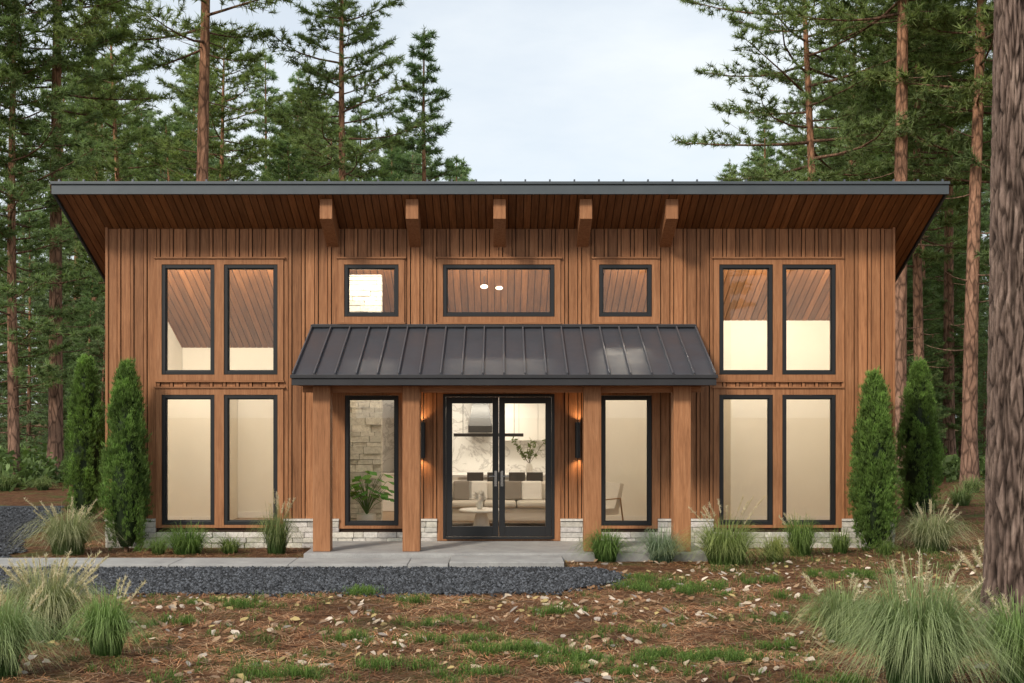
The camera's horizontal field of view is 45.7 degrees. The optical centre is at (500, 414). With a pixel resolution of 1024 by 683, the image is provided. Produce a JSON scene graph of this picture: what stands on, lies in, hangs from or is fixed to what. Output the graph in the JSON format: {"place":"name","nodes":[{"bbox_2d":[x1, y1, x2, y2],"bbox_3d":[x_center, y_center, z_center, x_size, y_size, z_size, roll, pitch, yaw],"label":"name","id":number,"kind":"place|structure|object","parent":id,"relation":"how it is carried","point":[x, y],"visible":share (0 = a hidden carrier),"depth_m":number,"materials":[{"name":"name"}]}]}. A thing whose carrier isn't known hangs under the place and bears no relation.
{"place":"outdoors","nodes":[
{"label":"outdoors","id":0,"kind":"place"},
{"bbox_2d":[5,496,127,555],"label":"ornamental grass","id":1,"kind":"object","parent":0,"point":[72,537],"depth_m":20.04,"materials":[{"name":"green plant"}]},
{"bbox_2d":[136,534,172,554],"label":"ornamental grass","id":2,"kind":"object","parent":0,"point":[160,550],"depth_m":20.15,"materials":[{"name":"green plant"}]},
{"bbox_2d":[205,532,260,553],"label":"ornamental grass","id":3,"kind":"object","parent":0,"point":[232,547],"depth_m":20.34,"materials":[{"name":"green plant"}]},
{"bbox_2d":[0,506,633,598],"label":"gravel","id":4,"kind":"structure","parent":0,"point":[403,580],"depth_m":17.06,"materials":[{"name":"grey gravel"}]},
{"bbox_2d":[0,0,993,417],"label":"sky","id":5,"kind":"structure","parent":0,"point":[542,90],"materials":[{"name":"white"}]},
{"bbox_2d":[453,481,541,499],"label":"sofa cushions","id":6,"kind":"object","parent":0,"point":[514,490],"visible":0.88,"depth_m":23.78,"materials":[{"name":"beige fabric"}]},
{"bbox_2d":[452,481,544,521],"bbox_3d":[0.000,1.700,23.875,2.320,0.760,0.950,0,0,0],"label":"sofa","id":7,"kind":"object","parent":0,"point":[521,510],"visible":0.35,"depth_m":23.45,"materials":[{"name":"beige fabric"}]},
{"bbox_2d":[0,419,999,682],"bbox_3d":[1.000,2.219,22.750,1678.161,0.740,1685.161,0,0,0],"label":"ground","id":8,"kind":"structure","parent":0,"point":[36,497],"depth_m":13.70,"materials":[{"name":"brown soil"}]},
{"bbox_2d":[0,471,26,490],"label":"ornamental grass","id":9,"kind":"object","parent":8,"relation":"on","point":[7,482],"depth_m":35.90,"materials":[{"name":"green plant"}]},
{"bbox_2d":[0,0,82,319],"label":"pine tree","id":10,"kind":"object","parent":8,"relation":"on","point":[9,77],"visible":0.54,"depth_m":38.14,"materials":[{"name":"green plant"}]},
{"bbox_2d":[30,474,56,490],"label":"ornamental grass","id":11,"kind":"object","parent":8,"relation":"on","point":[42,483],"depth_m":35.94,"materials":[{"name":"green plant"}]},
{"bbox_2d":[0,578,92,679],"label":"ornamental grass","id":12,"kind":"object","parent":8,"relation":"on","point":[13,634],"depth_m":10.58,"materials":[{"name":"green plant"}]},
{"bbox_2d":[0,0,123,485],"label":"pine tree","id":13,"kind":"object","parent":8,"relation":"on","point":[12,360],"visible":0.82,"depth_m":37.98,"materials":[{"name":"green plant"}]},
{"bbox_2d":[0,549,135,643],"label":"ornamental grass","id":14,"kind":"object","parent":8,"relation":"on","point":[58,604],"depth_m":12.50,"materials":[{"name":"green plant"}]},
{"bbox_2d":[60,352,104,521],"bbox_3d":[-9.037,0.491,26.507,1.094,3.732,1.188,0,0,-13],"label":"cypress tree","id":15,"kind":"object","parent":8,"relation":"on","point":[83,440],"visible":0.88,"depth_m":26.23,"materials":[{"name":"green plant"}]},
{"bbox_2d":[16,52,152,390],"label":"pine tree","id":16,"kind":"object","parent":8,"relation":"on","point":[77,101],"visible":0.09,"depth_m":59.26,"materials":[{"name":"green plant"}]},
{"bbox_2d":[0,0,177,478],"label":"pine tree","id":17,"kind":"object","parent":8,"relation":"on","point":[84,37],"visible":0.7,"depth_m":39.71,"materials":[{"name":"green plant"}]},
{"bbox_2d":[33,576,170,657],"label":"ornamental grass","id":18,"kind":"object","parent":8,"relation":"on","point":[106,629],"depth_m":11.48,"materials":[{"name":"green plant"}]},
{"bbox_2d":[46,0,188,319],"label":"pine tree","id":19,"kind":"object","parent":8,"relation":"on","point":[111,59],"visible":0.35,"depth_m":51.30,"materials":[{"name":"green plant"}]},
{"bbox_2d":[95,357,154,551],"bbox_3d":[-6.380,0.660,20.641,1.012,3.357,1.030,0,0,0],"label":"cypress tree","id":20,"kind":"object","parent":8,"relation":"on","point":[125,495],"visible":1,"depth_m":20.46,"materials":[{"name":"green plant"}]},
{"bbox_2d":[103,115,215,301],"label":"pine tree","id":21,"kind":"object","parent":8,"relation":"on","point":[165,125],"visible":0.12,"depth_m":59.62,"materials":[{"name":"green plant"}]},
{"bbox_2d":[168,323,181,369],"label":"side walls","id":22,"kind":"structure","parent":8,"relation":"on","point":[174,354],"depth_m":24.80,"materials":[{"name":"beige paint"}]},
{"bbox_2d":[53,179,946,346],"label":"roof panels","id":23,"kind":"object","parent":22,"relation":"on","point":[69,219],"visible":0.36,"depth_m":21.13,"materials":[{"name":"black metal"}]},
{"bbox_2d":[57,195,942,347],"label":"soffit boards","id":24,"kind":"object","parent":23,"relation":"attached to","point":[184,311],"visible":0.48,"depth_m":21.09,"materials":[{"name":"brown wood"}]},
{"bbox_2d":[454,433,522,436],"bbox_3d":[-0.250,-0.290,26.140,1.500,1.520,0.080,0,0,0],"label":"pendant lamp","id":25,"kind":"object","parent":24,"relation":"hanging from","point":[485,434],"visible":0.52,"depth_m":26.10,"materials":[{"name":"black metal"}]},
{"bbox_2d":[480,284,507,311],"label":"globe lamps","id":26,"kind":"object","parent":24,"relation":"hanging from","point":[483,286],"visible":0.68,"depth_m":23.09,"materials":[{"name":"beige glass"}]},
{"bbox_2d":[320,199,677,247],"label":"eave beams","id":27,"kind":"structure","parent":24,"relation":"attached to","point":[330,227],"depth_m":20.55,"materials":[{"name":"brown wood"}]},
{"bbox_2d":[50,181,949,194],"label":"roof fascia","id":28,"kind":"structure","parent":23,"relation":"attached to","point":[499,187],"depth_m":20.20,"materials":[{"name":"black metal"}]},
{"bbox_2d":[137,518,227,554],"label":"ornamental grass","id":29,"kind":"object","parent":8,"relation":"on","point":[189,544],"depth_m":20.18,"materials":[{"name":"green plant"}]},
{"bbox_2d":[74,0,302,180],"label":"pine tree","id":30,"kind":"object","parent":8,"relation":"on","point":[201,29],"visible":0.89,"depth_m":40.83,"materials":[{"name":"green plant"}]},
{"bbox_2d":[134,20,285,180],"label":"pine tree","id":31,"kind":"object","parent":8,"relation":"on","point":[222,171],"visible":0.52,"depth_m":50.92,"materials":[{"name":"green plant"}]},
{"bbox_2d":[216,160,256,180],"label":"pine tree","id":32,"kind":"object","parent":8,"relation":"on","point":[253,172],"visible":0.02,"depth_m":59.75,"materials":[{"name":"green plant"}]},
{"bbox_2d":[240,490,307,554],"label":"ornamental grass","id":33,"kind":"object","parent":8,"relation":"on","point":[276,543],"depth_m":20.23,"materials":[{"name":"green plant"}]},
{"bbox_2d":[0,556,563,567],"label":"concrete walkway","id":34,"kind":"structure","parent":8,"relation":"on","point":[503,561],"depth_m":18.62,"materials":[{"name":"grey concrete"}]},
{"bbox_2d":[255,136,318,180],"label":"pine tree","id":35,"kind":"object","parent":8,"relation":"on","point":[283,146],"visible":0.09,"depth_m":55.74,"materials":[{"name":"green plant"}]},
{"bbox_2d":[248,86,356,180],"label":"pine tree","id":36,"kind":"object","parent":8,"relation":"on","point":[290,99],"visible":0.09,"depth_m":62.19,"materials":[{"name":"green plant"}]},
{"bbox_2d":[253,0,436,180],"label":"pine tree","id":37,"kind":"object","parent":8,"relation":"on","point":[337,16],"visible":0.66,"depth_m":43.43,"materials":[{"name":"green plant"}]},
{"bbox_2d":[374,146,410,180],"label":"spruce tree","id":38,"kind":"object","parent":8,"relation":"on","point":[389,155],"visible":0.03,"depth_m":59.90,"materials":[{"name":"green plant"}]},
{"bbox_2d":[377,25,467,180],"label":"spruce tree","id":39,"kind":"object","parent":8,"relation":"on","point":[403,164],"visible":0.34,"depth_m":49.60,"materials":[{"name":"green plant"}]},
{"bbox_2d":[0,432,986,491],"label":"undergrowth","id":40,"kind":"object","parent":8,"relation":"on","point":[33,465],"visible":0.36,"depth_m":38.29,"materials":[{"name":"green plant"}]},
{"bbox_2d":[0,5,991,458],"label":"distant trees","id":41,"kind":"object","parent":8,"relation":"on","point":[32,413],"visible":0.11,"depth_m":57.62,"materials":[{"name":"green plant"}]},
{"bbox_2d":[168,320,829,525],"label":"interior walls","id":42,"kind":"structure","parent":8,"relation":"on","point":[745,447],"depth_m":24.35,"materials":[{"name":"paint"}]},
{"bbox_2d":[350,275,382,519],"bbox_3d":[-2.795,-0.223,22.635,1.182,4.747,0.230,0,0,0],"label":"fireplace chimney","id":43,"kind":"object","parent":42,"relation":"on","point":[366,441],"visible":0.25,"depth_m":22.54,"materials":[{"name":"stone"}]},
{"bbox_2d":[350,471,393,519],"bbox_3d":[-2.414,1.588,22.024,1.157,1.142,0.705,0,0,0],"label":"potted plant","id":44,"kind":"object","parent":42,"relation":"on","point":[366,515],"visible":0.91,"depth_m":21.95,"materials":[{"name":"green plant"}]},
{"bbox_2d":[382,404,544,510],"bbox_3d":[-1.040,0.927,26.745,4.620,2.455,1.990,0,0,0],"label":"kitchen","id":45,"kind":"object","parent":42,"relation":"on","point":[527,420],"visible":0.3,"depth_m":27.40,"materials":[{"name":"white paint"}]},
{"bbox_2d":[511,437,544,473],"bbox_3d":[0.657,0.869,26.022,0.789,0.820,0.534,0,0,-11],"label":"branch vase","id":46,"kind":"object","parent":45,"relation":"on","point":[529,467],"visible":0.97,"depth_m":26.00,"materials":[{"name":"white paint"}]},
{"bbox_2d":[459,507,492,525],"bbox_3d":[-0.350,1.955,22.550,0.840,0.410,0.840,0,0,0],"label":"coffee table","id":47,"kind":"object","parent":42,"relation":"on","point":[481,517],"visible":0.62,"depth_m":22.44,"materials":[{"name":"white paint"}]},
{"bbox_2d":[473,490,485,508],"bbox_3d":[-0.385,1.573,22.491,0.240,0.351,0.240,0,0,-27],"label":"flower vase","id":48,"kind":"object","parent":47,"relation":"on","point":[479,505],"visible":1,"depth_m":22.46,"materials":[{"name":"white paint"}]},
{"bbox_2d":[468,403,491,432],"bbox_3d":[-0.450,0.000,27.520,0.540,0.800,0.440,0,0,0],"label":"range hood","id":49,"kind":"object","parent":42,"relation":"attached to","point":[480,421],"visible":0.82,"depth_m":27.33,"materials":[{"name":"grey metal"}]},
{"bbox_2d":[467,472,542,480],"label":"bar stools","id":50,"kind":"object","parent":42,"relation":"on","point":[513,476],"visible":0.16,"depth_m":25.32,"materials":[{"name":"grey"}]},
{"bbox_2d":[606,482,623,519],"bbox_3d":[1.835,1.721,22.794,0.775,0.882,0.714,0,0,-38],"label":"armchair","id":51,"kind":"object","parent":42,"relation":"on","point":[614,491],"visible":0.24,"depth_m":22.73,"materials":[{"name":"beige fabric"}]},
{"bbox_2d":[105,521,894,547],"bbox_3d":[0.000,2.096,24.711,13.839,0.462,7.072,0,0,0],"label":"stone base","id":52,"kind":"object","parent":8,"relation":"on","point":[570,530],"visible":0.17,"depth_m":21.19,"materials":[{"name":"white stone"}]},
{"bbox_2d":[104,519,853,520],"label":"stone sill","id":53,"kind":"structure","parent":52,"relation":"on","point":[560,520],"depth_m":21.16,"materials":[{"name":"grey stone"}]},
{"bbox_2d":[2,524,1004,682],"bbox_3d":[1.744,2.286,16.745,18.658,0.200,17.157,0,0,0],"label":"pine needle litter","id":54,"kind":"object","parent":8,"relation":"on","point":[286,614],"visible":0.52,"depth_m":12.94,"materials":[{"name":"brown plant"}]},
{"bbox_2d":[130,230,880,542],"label":"front wall","id":55,"kind":"structure","parent":8,"relation":"on","point":[401,530],"depth_m":21.25,"materials":[{"name":"brown wood"}]},
{"bbox_2d":[154,257,843,540],"bbox_3d":[-0.025,-0.277,21.215,12.035,4.953,0.069,0,0,0],"label":"window trim","id":56,"kind":"structure","parent":55,"relation":"attached to","point":[219,263],"depth_m":21.21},
{"bbox_2d":[162,265,835,524],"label":"window frames","id":57,"kind":"structure","parent":55,"relation":"attached to","point":[446,313],"depth_m":21.22,"materials":[{"name":"black metal"}]},
{"bbox_2d":[443,394,554,538],"bbox_3d":[-0.025,0.904,21.255,1.950,2.532,0.190,0,0,0],"label":"double door","id":58,"kind":"structure","parent":55,"relation":"in","point":[498,529],"depth_m":21.22,"materials":[{"name":"black"}]},
{"bbox_2d":[489,471,508,485],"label":"door handles","id":59,"kind":"object","parent":58,"relation":"attached to","point":[495,478],"depth_m":21.21,"materials":[{"name":"silver metal"}]},
{"bbox_2d":[108,229,891,518],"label":"front cladding","id":60,"kind":"structure","parent":55,"relation":"attached to","point":[858,250],"depth_m":21.23,"materials":[{"name":"brown wood"}]},
{"bbox_2d":[421,422,424,457],"bbox_3d":[-1.350,0.440,21.140,0.100,0.620,0.130,0,0,0],"label":"wall lamp","id":61,"kind":"object","parent":60,"relation":"attached to","point":[422,439],"visible":0.77,"depth_m":21.08,"materials":[{"name":"black metal"}]},
{"bbox_2d":[575,422,580,457],"bbox_3d":[1.350,0.440,21.140,0.100,0.620,0.130,0,0,0],"label":"wall lamp","id":62,"kind":"object","parent":60,"relation":"attached to","point":[577,439],"visible":1,"depth_m":21.08,"materials":[{"name":"black metal"}]},
{"bbox_2d":[105,227,894,517],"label":"corner boards","id":63,"kind":"object","parent":55,"relation":"attached to","point":[893,322],"visible":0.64,"depth_m":21.20,"materials":[{"name":"brown wood"}]},
{"bbox_2d":[11,551,999,682],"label":"fallen leaves","id":64,"kind":"object","parent":8,"relation":"on","point":[172,607],"depth_m":13.41,"materials":[{"name":"beige plant"}]},
{"bbox_2d":[304,541,707,561],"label":"porch slab","id":65,"kind":"structure","parent":8,"relation":"on","point":[387,549],"depth_m":19.70,"materials":[{"name":"grey concrete"}]},
{"bbox_2d":[313,385,690,551],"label":"porch posts","id":66,"kind":"object","parent":65,"relation":"on","point":[323,462],"visible":0.85,"depth_m":19.51,"materials":[{"name":"brown wood"}]},
{"bbox_2d":[302,386,700,392],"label":"porch beam","id":67,"kind":"structure","parent":66,"relation":"on","point":[500,389],"depth_m":19.65,"materials":[{"name":"brown wood"}]},
{"bbox_2d":[292,324,715,374],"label":"porch roof panels","id":68,"kind":"object","parent":67,"relation":"on","point":[504,351],"visible":1,"depth_m":20.16,"materials":[{"name":"black metal"}]},
{"bbox_2d":[290,325,717,386],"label":"porch fascia","id":69,"kind":"structure","parent":68,"relation":"attached to","point":[299,380],"depth_m":19.21,"materials":[{"name":"black metal"}]},
{"bbox_2d":[60,499,1001,682],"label":"grass patches","id":70,"kind":"object","parent":8,"relation":"on","point":[576,657],"depth_m":12.13,"materials":[{"name":"green plant"}]},
{"bbox_2d":[569,524,639,562],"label":"ornamental grass","id":71,"kind":"object","parent":8,"relation":"on","point":[604,549],"depth_m":19.12,"materials":[{"name":"green plant"}]},
{"bbox_2d":[624,522,704,563],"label":"ornamental grass","id":72,"kind":"object","parent":8,"relation":"on","point":[657,550],"depth_m":19.03,"materials":[{"name":"green plant"}]},
{"bbox_2d":[664,496,792,566],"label":"ornamental grass","id":73,"kind":"object","parent":8,"relation":"on","point":[723,548],"depth_m":18.67,"materials":[{"name":"green plant"}]},
{"bbox_2d":[741,118,784,180],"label":"spruce tree","id":74,"kind":"object","parent":8,"relation":"on","point":[770,151],"visible":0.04,"depth_m":59.86,"materials":[{"name":"green plant"}]},
{"bbox_2d":[749,533,799,562],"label":"ornamental grass","id":75,"kind":"object","parent":8,"relation":"on","point":[779,555],"depth_m":19.15,"materials":[{"name":"green plant"}]},
{"bbox_2d":[763,511,840,556],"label":"ornamental grass","id":76,"kind":"object","parent":8,"relation":"on","point":[802,540],"depth_m":19.90,"materials":[{"name":"green plant"}]},
{"bbox_2d":[776,145,831,180],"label":"pine tree","id":77,"kind":"object","parent":8,"relation":"on","point":[799,158],"visible":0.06,"depth_m":65.36,"materials":[{"name":"green plant"}]},
{"bbox_2d":[669,0,950,180],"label":"pine tree","id":78,"kind":"object","parent":8,"relation":"on","point":[809,140],"visible":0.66,"depth_m":41.13,"materials":[{"name":"green plant"}]},
{"bbox_2d":[781,573,880,643],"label":"ornamental grass","id":79,"kind":"object","parent":8,"relation":"on","point":[829,609],"depth_m":12.35,"materials":[{"name":"green plant"}]},
{"bbox_2d":[818,526,865,553],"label":"ornamental grass","id":80,"kind":"object","parent":8,"relation":"on","point":[842,544],"depth_m":20.34,"materials":[{"name":"green plant"}]},
{"bbox_2d":[775,0,928,237],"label":"pine tree","id":81,"kind":"object","parent":8,"relation":"on","point":[866,157],"visible":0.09,"depth_m":53.83,"materials":[{"name":"green plant"}]},
{"bbox_2d":[771,0,967,486],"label":"pine tree","id":82,"kind":"object","parent":8,"relation":"on","point":[900,42],"visible":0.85,"depth_m":38.68,"materials":[{"name":"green plant"}]},
{"bbox_2d":[844,366,902,552],"bbox_3d":[6.347,0.743,20.632,1.035,3.205,1.046,0,0,0],"label":"cypress tree","id":83,"kind":"object","parent":8,"relation":"on","point":[873,473],"visible":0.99,"depth_m":20.43,"materials":[{"name":"green plant"}]},
{"bbox_2d":[873,537,904,554],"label":"ornamental grass","id":84,"kind":"object","parent":8,"relation":"on","point":[886,547],"depth_m":20.16,"materials":[{"name":"green plant"}]},
{"bbox_2d":[834,44,957,315],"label":"pine tree","id":85,"kind":"object","parent":8,"relation":"on","point":[931,270],"visible":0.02,"depth_m":61.48,"materials":[{"name":"green plant"}]},
{"bbox_2d":[819,0,992,367],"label":"pine tree","id":86,"kind":"object","parent":8,"relation":"on","point":[878,95],"visible":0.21,"depth_m":44.35,"materials":[{"name":"green plant"}]},
{"bbox_2d":[832,0,991,457],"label":"pine tree","id":87,"kind":"object","parent":8,"relation":"on","point":[949,440],"visible":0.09,"depth_m":47.77,"materials":[{"name":"green plant"}]},
{"bbox_2d":[833,0,993,307],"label":"pine tree","id":88,"kind":"object","parent":8,"relation":"on","point":[960,143],"visible":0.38,"depth_m":39.92,"materials":[{"name":"green plant"}]},
{"bbox_2d":[805,547,1023,682],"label":"ornamental grass","id":89,"kind":"object","parent":8,"relation":"on","point":[915,640],"depth_m":10.06,"materials":[{"name":"green plant"}]},
{"bbox_2d":[895,354,945,520],"bbox_3d":[9.165,0.483,26.457,1.129,3.655,1.063,0,0,-27],"label":"cypress tree","id":90,"kind":"object","parent":8,"relation":"on","point":[923,454],"visible":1,"depth_m":26.25,"materials":[{"name":"green plant"}]},
{"bbox_2d":[863,3,991,382],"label":"pine tree","id":91,"kind":"object","parent":8,"relation":"on","point":[926,284],"visible":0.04,"depth_m":57.14,"materials":[{"name":"green plant"}]},
{"bbox_2d":[862,0,993,488],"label":"pine tree","id":92,"kind":"object","parent":8,"relation":"on","point":[975,84],"visible":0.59,"depth_m":37.89,"materials":[{"name":"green plant"}]},
{"bbox_2d":[885,498,983,552],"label":"ornamental grass","id":93,"kind":"object","parent":8,"relation":"on","point":[926,535],"depth_m":20.47,"materials":[{"name":"green plant"}]},
{"bbox_2d":[895,0,993,128],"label":"pine tree","id":94,"kind":"object","parent":8,"relation":"on","point":[988,121],"visible":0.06,"depth_m":45.62,"materials":[{"name":"green plant"}]},
{"bbox_2d":[938,539,983,615],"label":"ornamental grass","id":95,"kind":"object","parent":8,"relation":"on","point":[978,591],"depth_m":13.84,"materials":[{"name":"green plant"}]},
{"bbox_2d":[937,483,984,505],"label":"ornamental grass","id":96,"kind":"object","parent":8,"relation":"on","point":[963,497],"depth_m":29.90,"materials":[{"name":"green plant"}]},
{"bbox_2d":[947,32,992,278],"bbox_3d":[18.370,-8.908,38.074,8.190,22.389,7.394,0,0,-36],"label":"pine tree","id":97,"kind":"object","parent":8,"relation":"on","point":[968,155],"visible":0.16,"depth_m":38.19,"materials":[{"name":"green plant"}]},
{"bbox_2d":[958,586,1023,682],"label":"ornamental grass","id":98,"kind":"object","parent":8,"relation":"on","point":[1017,639],"depth_m":10.28,"materials":[{"name":"green plant"}]},
{"bbox_2d":[974,0,1023,637],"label":"pine tree","id":99,"kind":"object","parent":8,"relation":"on","point":[1003,560],"visible":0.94,"depth_m":12.52,"materials":[{"name":"brown plant"}]},
{"bbox_2d":[300,385,707,385],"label":"porch ceiling","id":100,"kind":"structure","parent":0,"point":[504,385],"depth_m":19.61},
{"bbox_2d":[928,498,951,509],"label":"ornamental grass","id":101,"kind":"object","parent":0,"point":[936,503],"depth_m":29.05,"materials":[{"name":"green plant"}]},
{"bbox_2d":[952,475,984,492],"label":"ornamental grass","id":102,"kind":"object","parent":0,"point":[972,484],"depth_m":35.89,"materials":[{"name":"green plant"}]}
]}

